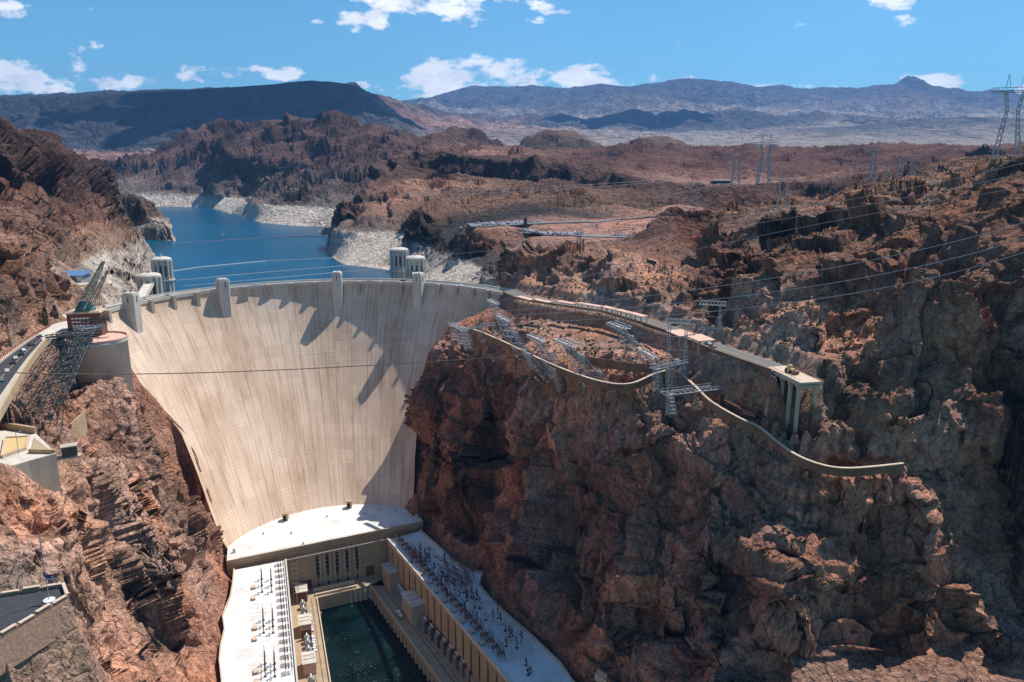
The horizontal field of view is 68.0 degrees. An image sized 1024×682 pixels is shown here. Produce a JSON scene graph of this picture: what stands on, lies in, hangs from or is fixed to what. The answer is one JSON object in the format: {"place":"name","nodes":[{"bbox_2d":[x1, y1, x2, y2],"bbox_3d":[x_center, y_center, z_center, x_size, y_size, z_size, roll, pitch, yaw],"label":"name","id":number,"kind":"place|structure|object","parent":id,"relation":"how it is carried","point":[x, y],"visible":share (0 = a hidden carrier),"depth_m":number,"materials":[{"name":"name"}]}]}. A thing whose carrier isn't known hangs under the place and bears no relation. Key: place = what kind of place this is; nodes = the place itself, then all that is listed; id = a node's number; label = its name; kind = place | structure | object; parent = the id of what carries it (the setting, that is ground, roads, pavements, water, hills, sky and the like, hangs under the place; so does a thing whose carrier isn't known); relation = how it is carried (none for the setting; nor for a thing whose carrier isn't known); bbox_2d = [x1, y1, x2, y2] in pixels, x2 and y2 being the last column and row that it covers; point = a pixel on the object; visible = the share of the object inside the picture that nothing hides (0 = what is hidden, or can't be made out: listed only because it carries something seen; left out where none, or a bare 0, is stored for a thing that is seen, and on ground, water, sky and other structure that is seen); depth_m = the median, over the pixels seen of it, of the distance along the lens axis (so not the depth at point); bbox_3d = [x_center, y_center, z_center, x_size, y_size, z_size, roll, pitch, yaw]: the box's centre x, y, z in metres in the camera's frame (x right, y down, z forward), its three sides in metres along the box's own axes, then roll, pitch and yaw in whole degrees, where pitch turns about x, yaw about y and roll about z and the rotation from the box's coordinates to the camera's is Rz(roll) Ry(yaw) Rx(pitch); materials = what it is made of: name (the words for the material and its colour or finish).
{"place":"outdoors","nodes":[
{"label":"outdoors","id":0,"kind":"place"},
{"bbox_2d":[38,314,84,341],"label":"plaza paving","id":1,"kind":"structure","parent":0,"point":[61,327],"depth_m":424.52,"materials":[{"name":"concrete"}]},
{"bbox_2d":[65,308,107,337],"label":"brown visitor building","id":2,"kind":"structure","parent":1,"relation":"on","point":[73,317],"depth_m":423.20,"materials":[{"name":"brick"}]},
{"bbox_2d":[71,254,109,321],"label":"lattice boom","id":3,"kind":"object","parent":2,"relation":"on","point":[84,306],"visible":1,"depth_m":424.27,"materials":[{"name":"grey metal"}]},
{"bbox_2d":[145,206,390,290],"bbox_3d":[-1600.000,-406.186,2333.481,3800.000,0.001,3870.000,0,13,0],"label":"lake water","id":4,"kind":"structure","parent":0,"point":[196,225],"depth_m":1178.13,"materials":[{"name":"blue liquid"}]},
{"bbox_2d":[136,269,163,298],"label":"intake tower","id":5,"kind":"structure","parent":4,"relation":"in","point":[149,282],"depth_m":597.96,"materials":[{"name":"concrete"}]},
{"bbox_2d":[150,253,174,292],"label":"intake tower","id":6,"kind":"structure","parent":4,"relation":"in","point":[162,265],"depth_m":698.18,"materials":[{"name":"concrete"}]},
{"bbox_2d":[173,258,323,270],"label":"marker line","id":7,"kind":"object","parent":4,"relation":"on","point":[247,262],"visible":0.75,"depth_m":1041.88,"materials":[{"name":"grey paint"}]},
{"bbox_2d":[389,245,408,278],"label":"intake tower","id":8,"kind":"structure","parent":4,"relation":"in","point":[398,254],"depth_m":730.07,"materials":[{"name":"concrete"}]},
{"bbox_2d":[405,252,426,279],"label":"intake tower","id":9,"kind":"structure","parent":4,"relation":"in","point":[415,262],"depth_m":663.99,"materials":[{"name":"concrete"}]},
{"bbox_2d":[320,599,430,681],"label":"river water","id":10,"kind":"structure","parent":0,"point":[363,643],"depth_m":435.29,"materials":[{"name":"teal liquid"}]},
{"bbox_2d":[0,146,1023,681],"bbox_3d":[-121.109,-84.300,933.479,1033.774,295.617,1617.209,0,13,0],"label":"canyon terrain","id":11,"kind":"structure","parent":0,"point":[588,542],"depth_m":356.93,"materials":[{"name":"brown stone"}]},
{"bbox_2d":[0,334,37,406],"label":"highway","id":12,"kind":"structure","parent":11,"relation":"on","point":[4,396],"depth_m":327.56,"materials":[{"name":"concrete"}]},
{"bbox_2d":[0,334,41,394],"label":"highway asphalt","id":13,"kind":"structure","parent":12,"relation":"on","point":[6,364],"depth_m":357.54,"materials":[{"name":"grey asphalt"}]},
{"bbox_2d":[0,338,45,398],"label":"kerb barrier","id":14,"kind":"object","parent":12,"relation":"on","point":[14,376],"visible":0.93,"depth_m":341.77,"materials":[{"name":"concrete"}]},
{"bbox_2d":[0,325,50,358],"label":"guard rail","id":15,"kind":"object","parent":12,"relation":"on","point":[21,342],"visible":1,"depth_m":395.65,"materials":[{"name":"beige concrete"}]},
{"bbox_2d":[0,333,52,420],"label":"parapet wall","id":16,"kind":"structure","parent":12,"relation":"on","point":[21,376],"depth_m":331.72,"materials":[{"name":"beige concrete"}]},
{"bbox_2d":[0,421,62,497],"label":"pylon platform","id":17,"kind":"structure","parent":11,"relation":"on","point":[34,459],"depth_m":279.72,"materials":[{"name":"concrete"}]},
{"bbox_2d":[57,442,80,460],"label":"cantilever box","id":18,"kind":"object","parent":17,"relation":"on","point":[69,450],"visible":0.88,"depth_m":282.70,"materials":[{"name":"concrete"}]},
{"bbox_2d":[0,582,71,675],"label":"car park","id":19,"kind":"structure","parent":11,"relation":"on","point":[30,623],"depth_m":216.66,"materials":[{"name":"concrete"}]},
{"bbox_2d":[38,532,56,603],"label":"flagpole","id":20,"kind":"object","parent":19,"relation":"on","point":[48,599],"visible":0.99,"depth_m":221.73,"materials":[{"name":"grey metal"}]},
{"bbox_2d":[1,331,83,429],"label":"lattice pylon","id":21,"kind":"object","parent":11,"relation":"on","point":[39,371],"visible":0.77,"depth_m":317.39,"materials":[{"name":"metal"}]},
{"bbox_2d":[42,306,47,325],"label":"cypress tree","id":22,"kind":"object","parent":11,"relation":"on","point":[44,309],"visible":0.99,"depth_m":432.53,"materials":[{"name":"green plant"}]},
{"bbox_2d":[17,338,93,435],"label":"lattice pylon","id":23,"kind":"object","parent":11,"relation":"on","point":[44,424],"visible":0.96,"depth_m":314.23,"materials":[{"name":"metal"}]},
{"bbox_2d":[55,395,67,441],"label":"lattice pylon","id":24,"kind":"object","parent":11,"relation":"on","point":[62,415],"visible":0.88,"depth_m":336.77,"materials":[{"name":"metal"}]},
{"bbox_2d":[37,333,99,416],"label":"lattice pylon","id":25,"kind":"object","parent":11,"relation":"on","point":[86,336],"visible":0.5,"depth_m":348.84,"materials":[{"name":"metal"}]},
{"bbox_2d":[47,324,105,398],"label":"lattice pylon","id":26,"kind":"object","parent":11,"relation":"on","point":[94,327],"visible":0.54,"depth_m":376.78,"materials":[{"name":"metal"}]},
{"bbox_2d":[65,270,91,282],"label":"blue roofed building","id":27,"kind":"structure","parent":11,"relation":"on","point":[81,276],"depth_m":586.54,"materials":[{"name":"grey paint"}]},
{"bbox_2d":[70,411,87,436],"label":"retaining wall","id":28,"kind":"structure","parent":11,"relation":"on","point":[79,423],"depth_m":381.56,"materials":[{"name":"beige concrete"}]},
{"bbox_2d":[58,317,109,383],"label":"lattice pylon","id":29,"kind":"object","parent":11,"relation":"on","point":[93,322],"visible":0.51,"depth_m":407.20,"materials":[{"name":"metal"}]},
{"bbox_2d":[65,331,133,391],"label":"round bastion","id":30,"kind":"object","parent":11,"relation":"on","point":[108,353],"visible":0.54,"depth_m":414.79,"materials":[{"name":"concrete"}]},
{"bbox_2d":[219,559,297,681],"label":"powerhouse wing","id":31,"kind":"structure","parent":11,"relation":"on","point":[241,654],"depth_m":394.28,"materials":[{"name":"white concrete"}]},
{"bbox_2d":[64,270,517,549],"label":"arch dam","id":32,"kind":"structure","parent":11,"relation":"on","point":[268,446],"depth_m":553.98,"materials":[{"name":"concrete"}]},
{"bbox_2d":[290,596,330,681],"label":"river deck","id":33,"kind":"structure","parent":11,"relation":"on","point":[322,666],"depth_m":426.07,"materials":[{"name":"concrete"}]},
{"bbox_2d":[295,582,307,602],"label":"transformer shed","id":34,"kind":"structure","parent":33,"relation":"on","point":[302,588],"depth_m":466.36,"materials":[{"name":"white metal"}]},
{"bbox_2d":[297,593,306,602],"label":"fire wall","id":35,"kind":"structure","parent":33,"relation":"on","point":[301,596],"depth_m":464.21,"materials":[{"name":"brown concrete"}]},
{"bbox_2d":[298,613,311,635],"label":"transformer shed","id":36,"kind":"structure","parent":33,"relation":"on","point":[304,621],"depth_m":433.58,"materials":[{"name":"white concrete"}]},
{"bbox_2d":[301,650,316,675],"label":"transformer shed","id":37,"kind":"structure","parent":33,"relation":"on","point":[309,661],"depth_m":398.92,"materials":[{"name":"beige concrete"}]},
{"bbox_2d":[226,504,422,592],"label":"powerhouse central building","id":38,"kind":"structure","parent":11,"relation":"on","point":[329,545],"depth_m":488.43,"materials":[{"name":"concrete"}]},
{"bbox_2d":[366,565,373,575],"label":"loading door","id":39,"kind":"structure","parent":38,"relation":"in","point":[369,569],"depth_m":495.24,"materials":[{"name":"metal"}]},
{"bbox_2d":[0,343,669,374],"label":"heavy cable","id":40,"kind":"object","parent":11,"relation":"on","point":[308,368],"visible":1,"depth_m":308.30,"materials":[{"name":"metal"}]},
{"bbox_2d":[290,572,383,609],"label":"tailrace quay","id":41,"kind":"structure","parent":11,"relation":"on","point":[343,592],"depth_m":479.55,"materials":[{"name":"concrete"}]},
{"bbox_2d":[370,579,467,681],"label":"river deck","id":42,"kind":"structure","parent":11,"relation":"on","point":[433,661],"depth_m":428.72,"materials":[{"name":"concrete"}]},
{"bbox_2d":[381,561,398,591],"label":"valve house","id":43,"kind":"structure","parent":42,"relation":"on","point":[390,570],"depth_m":477.35,"materials":[{"name":"concrete"}]},
{"bbox_2d":[401,589,424,625],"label":"valve house","id":44,"kind":"structure","parent":42,"relation":"on","point":[413,608],"depth_m":442.92,"materials":[{"name":"concrete"}]},
{"bbox_2d":[448,320,471,350],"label":"platform gantry","id":45,"kind":"object","parent":11,"relation":"on","point":[457,329],"visible":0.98,"depth_m":492.64,"materials":[{"name":"metal"}]},
{"bbox_2d":[486,252,1023,322],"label":"power line","id":46,"kind":"object","parent":45,"relation":"hanging from","point":[782,303],"visible":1,"depth_m":338.33,"materials":[{"name":"metal"}]},
{"bbox_2d":[461,323,498,344],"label":"platform gantry","id":47,"kind":"object","parent":11,"relation":"on","point":[481,327],"visible":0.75,"depth_m":497.01,"materials":[{"name":"metal"}]},
{"bbox_2d":[387,529,574,681],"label":"powerhouse wing","id":48,"kind":"structure","parent":11,"relation":"on","point":[484,663],"depth_m":402.39,"materials":[{"name":"white concrete"}]},
{"bbox_2d":[448,584,472,599],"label":"roof gantry","id":49,"kind":"object","parent":48,"relation":"on","point":[463,588],"visible":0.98,"depth_m":416.44,"materials":[{"name":"metal"}]},
{"bbox_2d":[469,598,494,619],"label":"roof gantry","id":50,"kind":"object","parent":48,"relation":"on","point":[482,603],"visible":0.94,"depth_m":402.30,"materials":[{"name":"grey metal"}]},
{"bbox_2d":[474,610,500,629],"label":"roof gantry","id":51,"kind":"object","parent":48,"relation":"on","point":[485,615],"visible":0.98,"depth_m":391.67,"materials":[{"name":"grey metal"}]},
{"bbox_2d":[489,618,515,638],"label":"roof gantry","id":52,"kind":"object","parent":48,"relation":"on","point":[511,622],"visible":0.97,"depth_m":384.62,"materials":[{"name":"grey metal"}]},
{"bbox_2d":[507,634,535,657],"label":"roof gantry","id":53,"kind":"object","parent":48,"relation":"on","point":[531,641],"visible":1,"depth_m":370.75,"materials":[{"name":"grey metal"}]},
{"bbox_2d":[486,298,514,342],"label":"leaning pylon","id":54,"kind":"object","parent":11,"relation":"on","point":[494,302],"visible":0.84,"depth_m":477.07,"materials":[{"name":"metal"}]},
{"bbox_2d":[450,222,1023,315],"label":"power line","id":55,"kind":"object","parent":54,"relation":"hanging from","point":[770,278],"visible":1,"depth_m":336.50,"materials":[{"name":"metal"}]},
{"bbox_2d":[461,238,1023,317],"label":"power line","id":56,"kind":"object","parent":54,"relation":"hanging from","point":[775,291],"visible":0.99,"depth_m":342.73,"materials":[{"name":"metal"}]},
{"bbox_2d":[498,187,1022,301],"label":"power line","id":57,"kind":"object","parent":54,"relation":"hanging from","point":[770,233],"visible":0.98,"depth_m":422.53,"materials":[{"name":"metal"}]},
{"bbox_2d":[496,314,524,363],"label":"leaning pylon","id":58,"kind":"object","parent":11,"relation":"on","point":[503,320],"visible":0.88,"depth_m":448.04,"materials":[{"name":"metal"}]},
{"bbox_2d":[2,122,1023,610],"bbox_3d":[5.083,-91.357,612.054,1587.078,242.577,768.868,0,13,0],"label":"desert scrub","id":59,"kind":"object","parent":11,"relation":"on","point":[854,382],"visible":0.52,"depth_m":365.07,"materials":[{"name":"green plant"}]},
{"bbox_2d":[511,330,539,375],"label":"leaning pylon","id":60,"kind":"object","parent":11,"relation":"on","point":[521,340],"visible":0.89,"depth_m":429.04,"materials":[{"name":"metal"}]},
{"bbox_2d":[524,351,548,385],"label":"leaning pylon","id":61,"kind":"object","parent":11,"relation":"on","point":[543,379],"visible":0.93,"depth_m":417.12,"materials":[{"name":"metal"}]},
{"bbox_2d":[533,298,552,310],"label":"walkway canopy","id":62,"kind":"object","parent":11,"relation":"on","point":[542,300],"visible":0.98,"depth_m":487.35,"materials":[{"name":"pink concrete"}]},
{"bbox_2d":[526,333,561,386],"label":"leaning pylon","id":63,"kind":"object","parent":11,"relation":"on","point":[538,338],"visible":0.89,"depth_m":409.12,"materials":[{"name":"metal"}]},
{"bbox_2d":[546,349,566,378],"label":"leaning pylon","id":64,"kind":"object","parent":11,"relation":"on","point":[550,355],"visible":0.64,"depth_m":405.10,"materials":[{"name":"metal"}]},
{"bbox_2d":[556,300,576,311],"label":"walkway canopy","id":65,"kind":"object","parent":11,"relation":"on","point":[564,302],"visible":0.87,"depth_m":481.10,"materials":[{"name":"pink concrete"}]},
{"bbox_2d":[553,336,591,390],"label":"leaning pylon","id":66,"kind":"object","parent":11,"relation":"on","point":[564,343],"visible":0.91,"depth_m":385.53,"materials":[{"name":"metal"}]},
{"bbox_2d":[577,302,601,313],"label":"walkway canopy","id":67,"kind":"object","parent":11,"relation":"on","point":[591,305],"visible":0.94,"depth_m":473.32,"materials":[{"name":"pink concrete"}]},
{"bbox_2d":[577,352,604,380],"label":"leaning pylon","id":68,"kind":"object","parent":11,"relation":"on","point":[581,355],"visible":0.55,"depth_m":395.77,"materials":[{"name":"metal"}]},
{"bbox_2d":[595,659,612,681],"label":"outlet platform","id":69,"kind":"structure","parent":11,"relation":"on","point":[600,675],"depth_m":346.24,"materials":[{"name":"concrete"}]},
{"bbox_2d":[566,346,663,373],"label":"retaining wall","id":70,"kind":"structure","parent":11,"relation":"on","point":[620,365],"depth_m":390.38,"materials":[{"name":"brown stone"}]},
{"bbox_2d":[614,309,631,321],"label":"walkway canopy","id":71,"kind":"object","parent":11,"relation":"on","point":[623,311],"visible":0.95,"depth_m":452.44,"materials":[{"name":"pink concrete"}]},
{"bbox_2d":[606,320,642,362],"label":"leaning pylon","id":72,"kind":"object","parent":11,"relation":"on","point":[621,327],"visible":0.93,"depth_m":400.29,"materials":[{"name":"metal"}]},
{"bbox_2d":[502,291,770,377],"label":"retaining wall","id":73,"kind":"structure","parent":11,"relation":"on","point":[765,371],"depth_m":389.56,"materials":[{"name":"beige concrete"}]},
{"bbox_2d":[627,333,652,373],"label":"leaning pylon","id":74,"kind":"object","parent":11,"relation":"on","point":[632,339],"visible":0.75,"depth_m":392.88,"materials":[{"name":"metal"}]},
{"bbox_2d":[637,348,665,369],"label":"leaning pylon","id":75,"kind":"object","parent":11,"relation":"on","point":[652,356],"visible":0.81,"depth_m":386.91,"materials":[{"name":"metal"}]},
{"bbox_2d":[649,357,688,393],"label":"platform gantry","id":76,"kind":"object","parent":11,"relation":"on","point":[669,370],"visible":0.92,"depth_m":367.87,"materials":[{"name":"metal"}]},
{"bbox_2d":[449,325,903,476],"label":"curved retaining wall","id":77,"kind":"structure","parent":11,"relation":"on","point":[784,450],"depth_m":346.04,"materials":[{"name":"concrete"}]},
{"bbox_2d":[665,318,690,388],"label":"portal tower","id":78,"kind":"structure","parent":11,"relation":"on","point":[689,320],"depth_m":372.19,"materials":[{"name":"metal"}]},
{"bbox_2d":[666,329,694,346],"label":"parking canopy","id":79,"kind":"object","parent":11,"relation":"on","point":[679,333],"visible":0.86,"depth_m":389.95,"materials":[{"name":"pink metal"}]},
{"bbox_2d":[660,383,722,417],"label":"platform gantry","id":80,"kind":"object","parent":11,"relation":"on","point":[678,390],"visible":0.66,"depth_m":359.14,"materials":[{"name":"metal"}]},
{"bbox_2d":[699,300,726,335],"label":"portal tower","id":81,"kind":"structure","parent":11,"relation":"on","point":[710,304],"depth_m":397.58,"materials":[{"name":"metal"}]},
{"bbox_2d":[724,400,770,420],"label":"crawler crane","id":82,"kind":"object","parent":11,"relation":"on","point":[749,414],"visible":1,"depth_m":340.77,"materials":[{"name":"metal"}]},
{"bbox_2d":[768,365,822,433],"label":"viaduct stub","id":83,"kind":"object","parent":11,"relation":"on","point":[801,380],"visible":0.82,"depth_m":329.92,"materials":[{"name":"concrete"}]},
{"bbox_2d":[785,364,798,374],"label":"wheel loader","id":84,"kind":"object","parent":83,"relation":"on","point":[790,368],"visible":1,"depth_m":336.15,"materials":[{"name":"metal"}]},
{"bbox_2d":[0,109,1023,290],"bbox_3d":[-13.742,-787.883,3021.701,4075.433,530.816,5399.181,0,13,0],"label":"hills","id":85,"kind":"structure","parent":0,"point":[288,169],"depth_m":1426.26,"materials":[{"name":"brown stone"}]},
{"bbox_2d":[686,176,702,206],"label":"transmission tower","id":86,"kind":"structure","parent":85,"relation":"on","point":[695,191],"depth_m":996.91,"materials":[{"name":"metal"}]},
{"bbox_2d":[403,178,681,192],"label":"power line","id":87,"kind":"object","parent":86,"relation":"hanging from","point":[536,187],"visible":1,"depth_m":980.39,"materials":[{"name":"metal"}]},
{"bbox_2d":[417,180,684,195],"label":"power line","id":88,"kind":"object","parent":86,"relation":"hanging from","point":[548,189],"visible":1,"depth_m":980.94,"materials":[{"name":"metal"}]},
{"bbox_2d":[710,180,730,183],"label":"white roofed shed","id":89,"kind":"structure","parent":85,"relation":"on","point":[719,181],"depth_m":1344.96,"materials":[{"name":"metal"}]},
{"bbox_2d":[728,151,744,184],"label":"transmission tower","id":90,"kind":"structure","parent":85,"relation":"on","point":[738,172],"depth_m":1228.64,"materials":[{"name":"metal"}]},
{"bbox_2d":[753,134,779,184],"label":"transmission tower","id":91,"kind":"structure","parent":85,"relation":"on","point":[768,162],"depth_m":1070.40,"materials":[{"name":"metal"}]},
{"bbox_2d":[771,170,797,211],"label":"transmission tower","id":92,"kind":"structure","parent":85,"relation":"on","point":[780,180],"depth_m":573.88,"materials":[{"name":"metal"}]},
{"bbox_2d":[427,163,1021,256],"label":"power line","id":93,"kind":"object","parent":92,"relation":"hanging from","point":[768,213],"visible":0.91,"depth_m":476.93,"materials":[{"name":"metal"}]},
{"bbox_2d":[428,173,1022,263],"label":"power line","id":94,"kind":"object","parent":92,"relation":"hanging from","point":[786,218],"visible":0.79,"depth_m":467.52,"materials":[{"name":"metal"}]},
{"bbox_2d":[867,144,880,180],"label":"transmission tower","id":95,"kind":"structure","parent":85,"relation":"on","point":[870,168],"depth_m":982.25,"materials":[{"name":"metal"}]},
{"bbox_2d":[990,74,1023,159],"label":"transmission tower","id":96,"kind":"structure","parent":85,"relation":"on","point":[1016,126],"depth_m":419.93,"materials":[{"name":"metal"}]},
{"bbox_2d":[0,75,1023,187],"bbox_3d":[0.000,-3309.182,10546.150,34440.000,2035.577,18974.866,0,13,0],"label":"mountains","id":97,"kind":"structure","parent":0,"point":[109,127],"depth_m":7677.34,"materials":[{"name":"stone"}]},
{"bbox_2d":[0,0,1023,100],"label":"sky","id":98,"kind":"structure","parent":0,"point":[400,50],"materials":[{"name":"blue"}]},
{"bbox_2d":[459,216,655,228],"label":"road","id":99,"kind":"structure","parent":0,"point":[471,225],"depth_m":829.09,"materials":[{"name":"grey asphalt"}]},
{"bbox_2d":[523,231,626,237],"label":"parking lot","id":100,"kind":"structure","parent":0,"point":[584,235],"depth_m":763.30,"materials":[{"name":"grey asphalt"}]},
{"bbox_2d":[500,290,784,375],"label":"canyon road","id":101,"kind":"structure","parent":0,"point":[772,372],"depth_m":384.76,"materials":[{"name":"grey asphalt"}]},
{"bbox_2d":[628,312,646,325],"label":"walkway canopy","id":102,"kind":"object","parent":101,"relation":"on","point":[637,314],"visible":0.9,"depth_m":441.53,"materials":[{"name":"pink concrete"}]},
{"bbox_2d":[685,334,715,352],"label":"parking canopy","id":103,"kind":"object","parent":101,"relation":"on","point":[699,338],"visible":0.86,"depth_m":377.32,"materials":[{"name":"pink metal"}]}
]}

